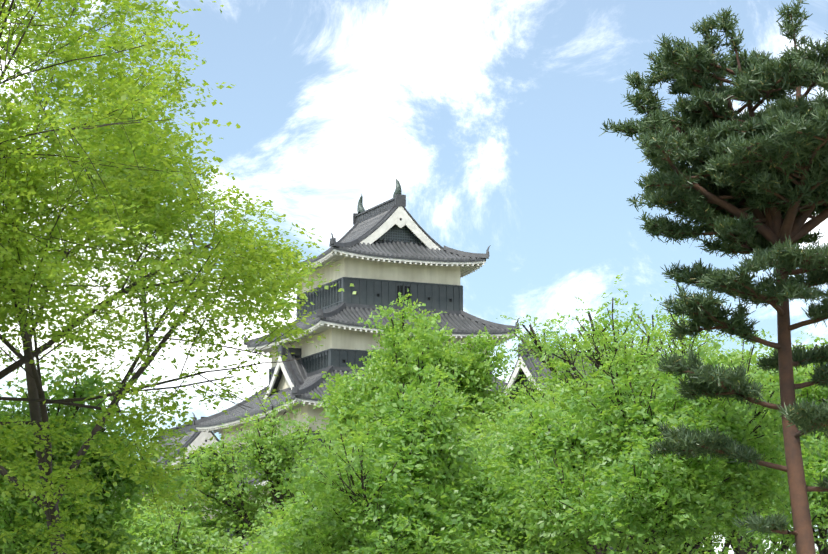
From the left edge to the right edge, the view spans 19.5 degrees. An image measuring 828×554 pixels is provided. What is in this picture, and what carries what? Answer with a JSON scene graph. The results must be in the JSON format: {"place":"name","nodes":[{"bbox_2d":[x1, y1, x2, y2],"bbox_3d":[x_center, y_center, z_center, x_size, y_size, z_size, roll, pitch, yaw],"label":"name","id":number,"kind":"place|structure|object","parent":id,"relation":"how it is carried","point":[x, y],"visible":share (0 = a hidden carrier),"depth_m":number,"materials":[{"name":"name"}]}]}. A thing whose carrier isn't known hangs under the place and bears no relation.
{"place":"outdoors","nodes":[
{"label":"outdoors","id":0,"kind":"place"},
{"bbox_2d":[0,0,827,553],"label":"sky","id":1,"kind":"structure","parent":0,"point":[488,116],"materials":[{"name":"blue"}]},
{"label":"ground","id":2,"kind":"structure","parent":0,"visible":0},
{"bbox_2d":[0,349,208,553],"bbox_3d":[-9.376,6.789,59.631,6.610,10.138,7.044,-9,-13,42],"label":"tree","id":3,"kind":"object","parent":2,"relation":"on","point":[14,543],"visible":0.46,"depth_m":59.40,"materials":[{"name":"green plant"}]},
{"bbox_2d":[112,417,219,516],"bbox_3d":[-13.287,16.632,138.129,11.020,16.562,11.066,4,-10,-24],"label":"castle building","id":4,"kind":"structure","parent":2,"relation":"on","point":[196,439],"depth_m":135.85,"materials":[{"name":"tile"}]},
{"bbox_2d":[0,0,334,412],"bbox_3d":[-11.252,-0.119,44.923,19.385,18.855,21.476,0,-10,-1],"label":"maple tree","id":5,"kind":"object","parent":2,"relation":"on","point":[136,90],"visible":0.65,"depth_m":44.41,"materials":[{"name":"green plant"}]},
{"bbox_2d":[0,0,355,553],"bbox_3d":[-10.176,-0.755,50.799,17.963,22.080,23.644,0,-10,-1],"label":"maple tree","id":6,"kind":"object","parent":2,"relation":"on","point":[19,289],"visible":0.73,"depth_m":44.07,"materials":[{"name":"green plant"}]},
{"bbox_2d":[104,490,257,553],"bbox_3d":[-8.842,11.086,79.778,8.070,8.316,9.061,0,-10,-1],"label":"tree","id":7,"kind":"object","parent":2,"relation":"on","point":[166,539],"visible":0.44,"depth_m":77.77,"materials":[{"name":"green plant"}]},
{"bbox_2d":[121,394,388,553],"bbox_3d":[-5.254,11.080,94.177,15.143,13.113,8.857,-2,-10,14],"label":"tree","id":8,"kind":"object","parent":2,"relation":"on","point":[233,503],"visible":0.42,"depth_m":94.03,"materials":[{"name":"green plant"}]},
{"bbox_2d":[230,498,310,553],"bbox_3d":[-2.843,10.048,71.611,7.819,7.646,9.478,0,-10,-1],"label":"tree","id":9,"kind":"object","parent":2,"relation":"on","point":[265,539],"visible":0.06,"depth_m":71.67,"materials":[{"name":"green plant"}]},
{"bbox_2d":[167,177,519,548],"bbox_3d":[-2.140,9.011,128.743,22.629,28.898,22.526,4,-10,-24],"label":"castle keep","id":10,"kind":"structure","parent":2,"relation":"on","point":[385,253],"depth_m":127.51,"materials":[{"name":"tile"}]},
{"bbox_2d":[240,358,544,553],"bbox_3d":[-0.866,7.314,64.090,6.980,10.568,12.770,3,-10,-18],"label":"tree","id":11,"kind":"object","parent":2,"relation":"on","point":[392,495],"visible":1,"depth_m":62.72,"materials":[{"name":"green plant"}]},
{"bbox_2d":[309,290,517,452],"bbox_3d":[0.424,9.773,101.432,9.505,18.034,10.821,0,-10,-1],"label":"tree","id":12,"kind":"object","parent":2,"relation":"on","point":[431,350],"visible":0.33,"depth_m":101.14,"materials":[{"name":"green plant"}]},
{"bbox_2d":[436,422,593,553],"bbox_3d":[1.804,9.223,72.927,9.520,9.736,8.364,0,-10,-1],"label":"tree","id":13,"kind":"object","parent":2,"relation":"on","point":[486,523],"visible":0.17,"depth_m":71.64,"materials":[{"name":"green plant"}]},
{"bbox_2d":[501,329,654,551],"bbox_3d":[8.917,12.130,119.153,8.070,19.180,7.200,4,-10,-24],"label":"castle turret","id":14,"kind":"object","parent":2,"relation":"on","point":[528,363],"visible":0.06,"depth_m":118.91,"materials":[{"name":"paint"}]},
{"bbox_2d":[440,396,719,553],"bbox_3d":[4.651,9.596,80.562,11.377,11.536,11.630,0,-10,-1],"label":"tree","id":15,"kind":"object","parent":2,"relation":"on","point":[519,419],"depth_m":81.51,"materials":[{"name":"green plant"}]},
{"bbox_2d":[457,314,742,553],"bbox_3d":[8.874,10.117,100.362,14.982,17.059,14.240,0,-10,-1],"label":"tree","id":16,"kind":"object","parent":2,"relation":"on","point":[531,334],"visible":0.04,"depth_m":100.36,"materials":[{"name":"green plant"}]},
{"bbox_2d":[466,274,778,553],"bbox_3d":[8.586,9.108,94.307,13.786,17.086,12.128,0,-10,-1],"label":"tree","id":17,"kind":"object","parent":2,"relation":"on","point":[613,353],"visible":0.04,"depth_m":92.36,"materials":[{"name":"green plant"}]},
{"bbox_2d":[473,340,825,553],"bbox_3d":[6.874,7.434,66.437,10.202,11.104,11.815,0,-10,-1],"label":"tree","id":18,"kind":"object","parent":2,"relation":"on","point":[645,499],"visible":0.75,"depth_m":65.26,"materials":[{"name":"green plant"}]},
{"bbox_2d":[600,281,819,553],"bbox_3d":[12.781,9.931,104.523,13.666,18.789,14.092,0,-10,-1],"label":"tree","id":19,"kind":"object","parent":2,"relation":"on","point":[683,346],"visible":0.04,"depth_m":103.03,"materials":[{"name":"green plant"}]},
{"bbox_2d":[599,328,826,553],"bbox_3d":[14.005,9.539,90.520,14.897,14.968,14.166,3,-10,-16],"label":"tree","id":20,"kind":"object","parent":2,"relation":"on","point":[747,357],"visible":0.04,"depth_m":87.40,"materials":[{"name":"green plant"}]},
{"bbox_2d":[599,0,827,553],"bbox_3d":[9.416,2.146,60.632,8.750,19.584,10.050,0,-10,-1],"label":"pine tree","id":21,"kind":"object","parent":2,"relation":"on","point":[755,184],"visible":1,"depth_m":59.91,"materials":[{"name":"green plant"}]},
{"bbox_2d":[726,338,827,553],"bbox_3d":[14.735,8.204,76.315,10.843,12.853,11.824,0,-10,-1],"label":"tree","id":22,"kind":"object","parent":2,"relation":"on","point":[818,504],"visible":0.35,"depth_m":74.28,"materials":[{"name":"green plant"}]}
]}

